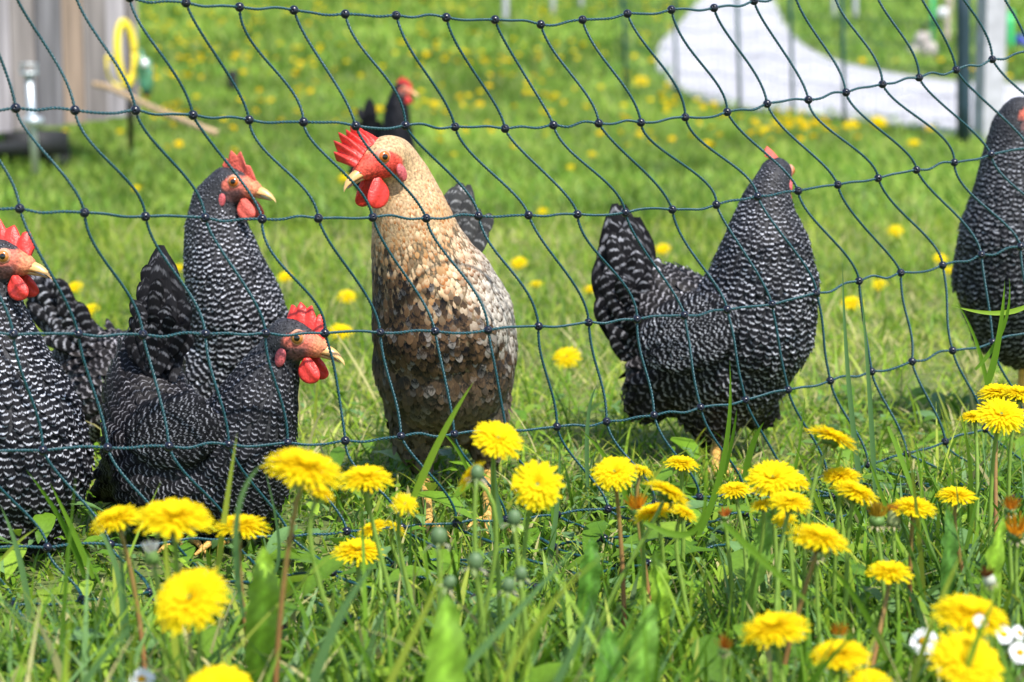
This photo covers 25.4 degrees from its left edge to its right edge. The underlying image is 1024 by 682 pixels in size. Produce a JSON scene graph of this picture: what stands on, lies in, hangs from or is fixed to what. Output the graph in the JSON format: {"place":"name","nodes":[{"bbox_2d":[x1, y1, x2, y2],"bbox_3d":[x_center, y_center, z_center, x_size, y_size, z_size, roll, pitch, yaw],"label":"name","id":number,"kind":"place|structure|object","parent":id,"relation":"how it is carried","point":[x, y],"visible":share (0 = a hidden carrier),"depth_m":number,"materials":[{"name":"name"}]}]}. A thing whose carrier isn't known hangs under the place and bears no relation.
{"place":"outdoors","nodes":[
{"label":"outdoors","id":0,"kind":"place"},
{"bbox_2d":[0,0,1023,681],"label":"ground","id":1,"kind":"structure","parent":0,"point":[924,376],"depth_m":4.44,"materials":[{"name":"plant"}]},
{"bbox_2d":[19,63,43,172],"bbox_3d":[-1.576,-0.732,7.473,0.074,0.360,0.068,0,8,0],"label":"support jack","id":2,"kind":"object","parent":1,"relation":"on","point":[32,121],"visible":0.99,"depth_m":7.46,"materials":[{"name":"metal"}]},
{"bbox_2d":[0,219,95,560],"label":"hen","id":3,"kind":"object","parent":1,"relation":"on","point":[57,400],"visible":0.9,"depth_m":2.37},
{"bbox_2d":[0,0,139,169],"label":"chicken coop","id":4,"kind":"structure","parent":1,"relation":"on","point":[72,42],"depth_m":8.35,"materials":[{"name":"grey wood"}]},
{"bbox_2d":[105,18,137,88],"bbox_3d":[-1.394,-1.020,8.082,0.126,0.250,0.124,0,8,0],"label":"garden hose","id":5,"kind":"object","parent":4,"relation":"hanging from","point":[122,24],"visible":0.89,"depth_m":8.06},
{"bbox_2d":[137,48,153,95],"bbox_3d":[-1.298,-0.949,8.032,0.060,0.168,0.090,0,8,0],"label":"plastic bottle","id":6,"kind":"object","parent":4,"relation":"hanging from","point":[145,75],"visible":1,"depth_m":8.03,"materials":[{"name":"green"}]},
{"bbox_2d":[91,81,218,135],"bbox_3d":[-1.203,-0.777,7.539,0.039,0.126,1.392,-4,9,-25],"label":"wooden stick","id":7,"kind":"object","parent":4,"relation":"attached to","point":[155,109],"visible":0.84,"depth_m":7.49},
{"bbox_2d":[89,503,146,668],"bbox_3d":[-0.323,0.225,1.873,0.046,0.180,0.048,0,8,0],"label":"dandelion","id":8,"kind":"object","parent":1,"relation":"on","point":[115,518],"visible":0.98,"depth_m":1.86,"materials":[{"name":"yellow plant"}]},
{"bbox_2d":[130,667,154,681],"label":"daisy","id":9,"kind":"object","parent":1,"relation":"on","point":[140,674],"visible":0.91,"depth_m":1.66,"materials":[{"name":"white plant"}]},
{"bbox_2d":[141,540,167,681],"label":"closed dandelion","id":10,"kind":"object","parent":1,"relation":"on","point":[152,558],"visible":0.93,"depth_m":1.76,"materials":[{"name":"green plant"}]},
{"bbox_2d":[25,150,288,456],"bbox_3d":[-0.407,-0.012,2.889,0.290,0.460,0.527,-5,10,-32],"label":"hen","id":11,"kind":"object","parent":1,"relation":"on","point":[218,291],"visible":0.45,"depth_m":2.86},
{"bbox_2d":[130,497,215,681],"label":"dandelion","id":12,"kind":"object","parent":1,"relation":"on","point":[173,517],"visible":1,"depth_m":1.69,"materials":[{"name":"yellow plant"}]},
{"bbox_2d":[154,567,230,676],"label":"dandelion","id":13,"kind":"object","parent":1,"relation":"on","point":[189,597],"visible":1,"depth_m":1.60,"materials":[{"name":"yellow plant"}]},
{"bbox_2d":[87,245,344,555],"bbox_3d":[-0.345,0.073,2.482,0.183,0.346,0.317,-6,10,-37],"label":"hen","id":14,"kind":"object","parent":1,"relation":"on","point":[130,407],"visible":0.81,"depth_m":2.42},
{"bbox_2d":[186,663,251,681],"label":"dandelion","id":15,"kind":"object","parent":1,"relation":"on","point":[221,673],"visible":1,"depth_m":1.56,"materials":[{"name":"yellow plant"}]},
{"bbox_2d":[209,514,270,643],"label":"dandelion","id":16,"kind":"object","parent":1,"relation":"on","point":[248,524],"visible":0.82,"depth_m":1.94,"materials":[{"name":"yellow plant"}]},
{"bbox_2d":[244,546,279,681],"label":"dandelion leaf","id":17,"kind":"object","parent":1,"relation":"on","point":[263,593],"visible":0.89,"depth_m":1.79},
{"bbox_2d":[260,447,344,681],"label":"dandelion","id":18,"kind":"object","parent":1,"relation":"on","point":[307,468],"visible":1,"depth_m":1.69,"materials":[{"name":"yellow plant"}]},
{"bbox_2d":[303,485,352,681],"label":"dandelion","id":19,"kind":"object","parent":1,"relation":"on","point":[318,494],"visible":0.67,"depth_m":1.81,"materials":[{"name":"green plant"}]},
{"bbox_2d":[328,323,355,355],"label":"dandelion","id":20,"kind":"object","parent":1,"relation":"on","point":[340,327],"visible":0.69,"depth_m":3.82,"materials":[{"name":"yellow plant"}]},
{"bbox_2d":[336,289,357,319],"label":"dandelion","id":21,"kind":"object","parent":1,"relation":"on","point":[347,295],"visible":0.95,"depth_m":4.27,"materials":[{"name":"yellow plant"}]},
{"bbox_2d":[330,537,385,644],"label":"dandelion","id":22,"kind":"object","parent":1,"relation":"on","point":[350,549],"visible":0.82,"depth_m":2.04,"materials":[{"name":"yellow plant"}]},
{"bbox_2d":[337,464,404,681],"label":"dandelion","id":23,"kind":"object","parent":1,"relation":"on","point":[366,478],"visible":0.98,"depth_m":1.92,"materials":[{"name":"yellow plant"}]},
{"bbox_2d":[357,518,387,613],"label":"dandelion","id":24,"kind":"object","parent":1,"relation":"on","point":[379,525],"visible":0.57,"depth_m":2.12,"materials":[{"name":"yellow plant"}]},
{"bbox_2d":[347,76,418,191],"bbox_3d":[-0.326,-0.453,5.646,0.150,0.409,0.206,-4,9,-23],"label":"hen","id":25,"kind":"object","parent":1,"relation":"on","point":[392,117],"visible":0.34,"depth_m":5.56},
{"bbox_2d":[384,520,412,594],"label":"dandelion","id":26,"kind":"object","parent":1,"relation":"on","point":[393,549],"visible":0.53,"depth_m":2.13,"materials":[{"name":"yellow plant"}]},
{"bbox_2d":[389,491,426,658],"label":"dandelion","id":27,"kind":"object","parent":1,"relation":"on","point":[405,502],"visible":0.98,"depth_m":1.96,"materials":[{"name":"yellow plant"}]},
{"bbox_2d":[333,126,517,539],"bbox_3d":[-0.097,-0.037,2.698,0.209,0.448,0.485,0,8,0],"label":"hen","id":28,"kind":"object","parent":1,"relation":"on","point":[445,291],"visible":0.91,"depth_m":2.61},
{"bbox_2d":[424,526,452,594],"bbox_3d":[-0.059,0.235,1.805,0.025,0.180,0.022,6,10,33],"label":"dandelion seed base","id":29,"kind":"object","parent":1,"relation":"on","point":[438,536],"visible":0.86,"depth_m":1.79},
{"bbox_2d":[435,575,455,618],"bbox_3d":[-0.049,0.255,1.776,0.020,0.149,0.020,8,11,42],"label":"dandelion seed base","id":30,"kind":"object","parent":1,"relation":"on","point":[449,582],"visible":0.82,"depth_m":1.76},
{"bbox_2d":[424,594,467,681],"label":"dandelion leaf","id":31,"kind":"object","parent":1,"relation":"on","point":[445,652],"visible":1,"depth_m":1.59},
{"bbox_2d":[462,552,490,681],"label":"dandelion seed base","id":32,"kind":"object","parent":1,"relation":"on","point":[475,560],"visible":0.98,"depth_m":1.77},
{"bbox_2d":[465,465,487,680],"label":"dandelion seed base","id":33,"kind":"object","parent":1,"relation":"on","point":[477,472],"visible":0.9,"depth_m":1.88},
{"bbox_2d":[457,460,498,681],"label":"dandelion","id":34,"kind":"object","parent":1,"relation":"on","point":[496,539],"visible":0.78,"depth_m":1.91,"materials":[{"name":"green plant"}]},
{"bbox_2d":[471,420,523,661],"bbox_3d":[-0.012,0.185,1.953,0.042,0.235,0.047,5,10,32],"label":"dandelion","id":35,"kind":"object","parent":1,"relation":"on","point":[499,439],"visible":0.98,"depth_m":1.94,"materials":[{"name":"yellow plant"}]},
{"bbox_2d":[496,577,517,681],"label":"dandelion seed base","id":36,"kind":"object","parent":1,"relation":"on","point":[508,585],"visible":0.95,"depth_m":1.75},
{"bbox_2d":[0,0,1023,228],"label":"grass","id":37,"kind":"structure","parent":1,"relation":"on","point":[123,160],"depth_m":9.89,"materials":[{"name":"plant"}]},
{"bbox_2d":[0,391,1023,681],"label":"tall grass","id":38,"kind":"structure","parent":1,"relation":"on","point":[304,641],"depth_m":2.07,"materials":[{"name":"plant"}]},
{"bbox_2d":[0,0,1023,663],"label":"poultry net","id":39,"kind":"object","parent":1,"relation":"on","point":[318,218],"visible":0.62,"depth_m":2.41,"materials":[{"name":"plastic"}]},
{"bbox_2d":[0,384,1023,681],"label":"clover leaves","id":40,"kind":"object","parent":1,"relation":"on","point":[328,566],"visible":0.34,"depth_m":2.31,"materials":[{"name":"green plant"}]},
{"bbox_2d":[0,261,1023,681],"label":"grass","id":41,"kind":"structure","parent":1,"relation":"on","point":[506,623],"depth_m":1.94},
{"bbox_2d":[500,509,526,676],"bbox_3d":[0.001,0.227,1.852,0.023,0.182,0.018,-6,10,-35],"label":"dandelion seed base","id":42,"kind":"object","parent":1,"relation":"on","point":[514,518],"visible":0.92,"depth_m":1.84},
{"bbox_2d":[510,257,528,284],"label":"dandelion","id":43,"kind":"object","parent":1,"relation":"on","point":[520,262],"visible":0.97,"depth_m":4.82,"materials":[{"name":"yellow plant"}]},
{"bbox_2d":[514,566,532,671],"bbox_3d":[0.008,0.251,1.807,0.020,0.148,0.017,8,11,43],"label":"dandelion seed base","id":44,"kind":"object","parent":1,"relation":"on","point":[520,574],"visible":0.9,"depth_m":1.80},
{"bbox_2d":[511,459,564,645],"bbox_3d":[0.020,0.203,1.918,0.043,0.209,0.033,5,10,29],"label":"dandelion","id":45,"kind":"object","parent":1,"relation":"on","point":[534,483],"visible":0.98,"depth_m":1.90,"materials":[{"name":"yellow plant"}]},
{"bbox_2d":[552,346,582,387],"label":"dandelion","id":46,"kind":"object","parent":1,"relation":"on","point":[567,360],"visible":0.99,"depth_m":3.53,"materials":[{"name":"yellow plant"}]},
{"bbox_2d":[138,0,1011,132],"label":"meadow flowers","id":47,"kind":"object","parent":1,"relation":"on","point":[481,91],"visible":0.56,"depth_m":12.90,"materials":[{"name":"yellow plant"}]},
{"bbox_2d":[577,537,601,637],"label":"dandelion leaf","id":48,"kind":"object","parent":1,"relation":"on","point":[588,578],"visible":0.63,"depth_m":2.00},
{"bbox_2d":[593,627,624,681],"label":"dandelion leaf","id":49,"kind":"object","parent":1,"relation":"on","point":[608,650],"visible":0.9,"depth_m":1.67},
{"bbox_2d":[590,455,638,629],"bbox_3d":[0.091,0.196,2.055,0.039,0.184,0.040,-5,10,-32],"label":"dandelion","id":50,"kind":"object","parent":1,"relation":"on","point":[614,472],"visible":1,"depth_m":2.04,"materials":[{"name":"yellow plant"}]},
{"bbox_2d":[623,492,646,609],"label":"closed dandelion","id":51,"kind":"object","parent":1,"relation":"on","point":[638,505],"visible":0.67,"depth_m":2.03,"materials":[{"name":"green plant"}]},
{"bbox_2d":[590,477,691,659],"bbox_3d":[0.108,0.209,1.970,0.092,0.184,0.047,0,8,0],"label":"dandelion","id":52,"kind":"object","parent":1,"relation":"on","point":[668,493],"visible":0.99,"depth_m":1.96,"materials":[{"name":"yellow plant"}]},
{"bbox_2d":[626,603,659,681],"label":"dandelion leaf","id":53,"kind":"object","parent":1,"relation":"on","point":[635,671],"visible":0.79,"depth_m":1.75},
{"bbox_2d":[632,463,653,599],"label":"dandelion","id":54,"kind":"object","parent":1,"relation":"on","point":[641,469],"visible":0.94,"depth_m":2.12,"materials":[{"name":"green plant"}]},
{"bbox_2d":[630,502,679,646],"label":"dandelion","id":55,"kind":"object","parent":1,"relation":"on","point":[648,511],"visible":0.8,"depth_m":2.00,"materials":[{"name":"yellow plant"}]},
{"bbox_2d":[648,550,670,653],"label":"dandelion leaf","id":56,"kind":"object","parent":1,"relation":"on","point":[658,592],"visible":0.8,"depth_m":2.00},
{"bbox_2d":[655,243,670,260],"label":"dandelion","id":57,"kind":"object","parent":1,"relation":"on","point":[662,248],"visible":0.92,"depth_m":5.09,"materials":[{"name":"yellow plant"}]},
{"bbox_2d":[663,455,699,585],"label":"dandelion","id":58,"kind":"object","parent":1,"relation":"on","point":[681,463],"visible":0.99,"depth_m":2.24,"materials":[{"name":"yellow plant"}]},
{"bbox_2d":[668,503,697,663],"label":"dandelion","id":59,"kind":"object","parent":1,"relation":"on","point":[683,512],"visible":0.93,"depth_m":2.03,"materials":[{"name":"green plant"}]},
{"bbox_2d":[591,146,820,480],"bbox_3d":[0.254,-0.049,2.929,0.248,0.404,0.295,-7,11,-38],"label":"hen","id":60,"kind":"object","parent":1,"relation":"on","point":[778,265],"visible":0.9,"depth_m":2.85,"materials":[{"name":"black"}]},
{"bbox_2d":[714,632,733,681],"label":"closed dandelion","id":61,"kind":"object","parent":1,"relation":"on","point":[724,648],"visible":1,"depth_m":1.65,"materials":[{"name":"green plant"}]},
{"bbox_2d":[717,505,734,621],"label":"closed dandelion","id":62,"kind":"object","parent":1,"relation":"on","point":[725,513],"visible":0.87,"depth_m":2.10,"materials":[{"name":"green plant"}]},
{"bbox_2d":[716,481,750,585],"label":"dandelion","id":63,"kind":"object","parent":1,"relation":"on","point":[734,489],"visible":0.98,"depth_m":2.17,"materials":[{"name":"yellow plant"}]},
{"bbox_2d":[739,509,772,621],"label":"dandelion leaf","id":64,"kind":"object","parent":1,"relation":"on","point":[767,545],"visible":0.48,"depth_m":2.10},
{"bbox_2d":[744,498,772,653],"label":"dandelion","id":65,"kind":"object","parent":1,"relation":"on","point":[762,505],"visible":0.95,"depth_m":2.03,"materials":[{"name":"green plant"}]},
{"bbox_2d":[744,459,800,612],"bbox_3d":[0.232,0.199,2.036,0.051,0.184,0.044,0,8,0],"label":"dandelion","id":66,"kind":"object","parent":1,"relation":"on","point":[774,477],"visible":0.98,"depth_m":2.02,"materials":[{"name":"yellow plant"}]},
{"bbox_2d":[739,610,812,681],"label":"dandelion","id":67,"kind":"object","parent":1,"relation":"on","point":[769,628],"visible":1,"depth_m":1.68,"materials":[{"name":"yellow plant"}]},
{"bbox_2d":[771,510,798,671],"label":"dandelion","id":68,"kind":"object","parent":1,"relation":"on","point":[781,517],"visible":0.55,"depth_m":2.01,"materials":[{"name":"green plant"}]},
{"bbox_2d":[615,0,955,123],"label":"poultry net","id":69,"kind":"object","parent":1,"relation":"on","point":[843,42],"visible":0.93,"depth_m":10.27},
{"bbox_2d":[767,491,812,649],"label":"dandelion","id":70,"kind":"object","parent":1,"relation":"on","point":[790,501],"visible":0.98,"depth_m":1.96,"materials":[{"name":"yellow plant"}]},
{"bbox_2d":[788,472,809,640],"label":"dandelion","id":71,"kind":"object","parent":1,"relation":"on","point":[803,483],"visible":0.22,"depth_m":2.08,"materials":[{"name":"green plant"}]},
{"bbox_2d":[782,522,851,664],"bbox_3d":[0.246,0.234,1.834,0.052,0.174,0.054,-2,9,-14],"label":"dandelion","id":72,"kind":"object","parent":1,"relation":"on","point":[819,538],"visible":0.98,"depth_m":1.82,"materials":[{"name":"yellow plant"}]},
{"bbox_2d":[810,548,824,681],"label":"closed dandelion","id":73,"kind":"object","parent":1,"relation":"on","point":[818,618],"visible":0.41,"depth_m":1.91,"materials":[{"name":"green plant"}]},
{"bbox_2d":[802,424,858,613],"bbox_3d":[0.292,0.178,2.097,0.050,0.208,0.055,0,8,0],"label":"dandelion","id":74,"kind":"object","parent":1,"relation":"on","point":[831,437],"visible":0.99,"depth_m":2.08,"materials":[{"name":"yellow plant"}]},
{"bbox_2d":[829,622,850,681],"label":"closed dandelion","id":75,"kind":"object","parent":1,"relation":"on","point":[840,635],"visible":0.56,"depth_m":1.75,"materials":[{"name":"brown plant"}]},
{"bbox_2d":[819,466,861,630],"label":"dandelion","id":76,"kind":"object","parent":1,"relation":"on","point":[837,475],"visible":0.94,"depth_m":2.10,"materials":[{"name":"yellow plant"}]},
{"bbox_2d":[810,639,871,681],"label":"dandelion","id":77,"kind":"object","parent":1,"relation":"on","point":[849,655],"visible":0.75,"depth_m":1.67,"materials":[{"name":"yellow plant"}]},
{"bbox_2d":[841,295,863,324],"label":"dandelion","id":78,"kind":"object","parent":1,"relation":"on","point":[850,300],"visible":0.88,"depth_m":4.18,"materials":[{"name":"yellow plant"}]},
{"bbox_2d":[832,480,879,635],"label":"dandelion","id":79,"kind":"object","parent":1,"relation":"on","point":[856,492],"visible":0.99,"depth_m":2.02,"materials":[{"name":"yellow plant"}]},
{"bbox_2d":[845,667,891,681],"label":"dandelion","id":80,"kind":"object","parent":1,"relation":"on","point":[873,675],"visible":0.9,"depth_m":1.66,"materials":[{"name":"yellow plant"}]},
{"bbox_2d":[867,500,891,636],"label":"closed dandelion","id":81,"kind":"object","parent":1,"relation":"on","point":[877,519],"visible":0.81,"depth_m":1.99,"materials":[{"name":"green plant"}]},
{"bbox_2d":[864,560,913,665],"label":"dandelion","id":82,"kind":"object","parent":1,"relation":"on","point":[883,570],"visible":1,"depth_m":1.90,"materials":[{"name":"yellow plant"}]},
{"bbox_2d":[884,502,901,637],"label":"closed dandelion","id":83,"kind":"object","parent":1,"relation":"on","point":[893,520],"visible":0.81,"depth_m":2.04,"materials":[{"name":"green plant"}]},
{"bbox_2d":[891,496,937,643],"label":"dandelion","id":84,"kind":"object","parent":1,"relation":"on","point":[906,505],"visible":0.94,"depth_m":2.04,"materials":[{"name":"yellow plant"}]},
{"bbox_2d":[907,32,936,57],"bbox_3d":[2.432,-1.742,13.489,0.185,0.184,0.112,0,8,0],"label":"stone","id":85,"kind":"object","parent":1,"relation":"on","point":[918,39],"visible":0.58,"depth_m":13.45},
{"bbox_2d":[910,627,937,678],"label":"daisy","id":86,"kind":"object","parent":1,"relation":"on","point":[913,641],"visible":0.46,"depth_m":1.81,"materials":[{"name":"white plant"}]},
{"bbox_2d":[930,0,934,41],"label":"plastic fence post","id":87,"kind":"object","parent":1,"relation":"on","point":[932,26],"visible":0.55,"depth_m":13.86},
{"bbox_2d":[921,7,948,31],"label":"flower","id":88,"kind":"object","parent":87,"relation":"attached to","point":[943,12],"visible":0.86,"depth_m":13.74,"materials":[{"name":"white plant"}]},
{"bbox_2d":[943,0,951,42],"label":"wooden stake","id":89,"kind":"object","parent":1,"relation":"on","point":[947,28],"visible":0.59,"depth_m":14.05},
{"bbox_2d":[937,509,959,625],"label":"dandelion leaf","id":90,"kind":"object","parent":1,"relation":"on","point":[949,556],"visible":0.66,"depth_m":2.04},
{"bbox_2d":[935,486,978,590],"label":"dandelion","id":91,"kind":"object","parent":1,"relation":"on","point":[963,494],"visible":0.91,"depth_m":2.14,"materials":[{"name":"yellow plant"}]},
{"bbox_2d":[956,0,970,146],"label":"fence post","id":92,"kind":"object","parent":1,"relation":"on","point":[963,58],"visible":0.86,"depth_m":9.18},
{"bbox_2d":[926,629,1004,681],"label":"dandelion","id":93,"kind":"object","parent":1,"relation":"on","point":[952,653],"visible":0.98,"depth_m":1.55,"materials":[{"name":"yellow plant"}]},
{"bbox_2d":[930,593,1009,641],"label":"dandelion","id":94,"kind":"object","parent":1,"relation":"on","point":[961,611],"visible":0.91,"depth_m":1.59,"materials":[{"name":"yellow plant"}]},
{"bbox_2d":[957,410,985,540],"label":"dandelion","id":95,"kind":"object","parent":1,"relation":"on","point":[971,416],"visible":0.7,"depth_m":2.28,"materials":[{"name":"yellow plant"}]},
{"bbox_2d":[951,96,1023,408],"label":"hen","id":96,"kind":"object","parent":1,"relation":"on","point":[997,193],"visible":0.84,"depth_m":3.08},
{"bbox_2d":[978,565,998,648],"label":"closed dandelion","id":97,"kind":"object","parent":1,"relation":"on","point":[989,580],"visible":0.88,"depth_m":1.76,"materials":[{"name":"green plant"}]},
{"bbox_2d":[972,0,1006,140],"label":"wooden post","id":98,"kind":"object","parent":1,"relation":"on","point":[989,78],"visible":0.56,"depth_m":9.40,"materials":[{"name":"grey wood"}]},
{"bbox_2d":[980,518,1006,636],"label":"dandelion leaf","id":99,"kind":"object","parent":1,"relation":"on","point":[994,556],"visible":0.46,"depth_m":1.94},
{"bbox_2d":[975,383,1013,533],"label":"dandelion","id":100,"kind":"object","parent":1,"relation":"on","point":[990,391],"visible":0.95,"depth_m":2.33,"materials":[{"name":"yellow plant"}]},
{"bbox_2d":[975,396,1023,546],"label":"dandelion","id":101,"kind":"object","parent":1,"relation":"on","point":[998,413],"visible":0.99,"depth_m":2.19,"materials":[{"name":"yellow plant"}]},
{"bbox_2d":[994,624,1014,674],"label":"daisy","id":102,"kind":"object","parent":1,"relation":"on","point":[1008,637],"visible":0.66,"depth_m":1.77,"materials":[{"name":"white plant"}]},
{"bbox_2d":[1006,10,1014,51],"bbox_3d":[3.037,-1.863,13.877,0.058,0.305,0.054,0,8,0],"label":"plastic fence post","id":103,"kind":"object","parent":1,"relation":"on","point":[1010,29],"visible":0.56,"depth_m":13.85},
{"bbox_2d":[1000,493,1021,640],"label":"closed dandelion","id":104,"kind":"object","parent":1,"relation":"on","point":[1011,506],"visible":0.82,"depth_m":2.00,"materials":[{"name":"green plant"}]},
{"bbox_2d":[1001,384,1023,518],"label":"dandelion","id":105,"kind":"object","parent":1,"relation":"on","point":[1015,392],"visible":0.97,"depth_m":2.32,"materials":[{"name":"yellow plant"}]},
{"bbox_2d":[1003,511,1023,641],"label":"closed dandelion","id":106,"kind":"object","parent":1,"relation":"on","point":[1015,534],"visible":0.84,"depth_m":1.95,"materials":[{"name":"green plant"}]},
{"bbox_2d":[1009,641,1023,681],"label":"daisy","id":107,"kind":"object","parent":1,"relation":"on","point":[1018,656],"visible":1,"depth_m":1.71,"materials":[{"name":"white plant"}]},
{"bbox_2d":[1010,624,1023,669],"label":"daisy","id":108,"kind":"object","parent":1,"relation":"on","point":[1019,633],"visible":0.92,"depth_m":1.79,"materials":[{"name":"white plant"}]},
{"bbox_2d":[655,0,1023,136],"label":"path","id":109,"kind":"structure","parent":0,"point":[1011,91],"depth_m":12.21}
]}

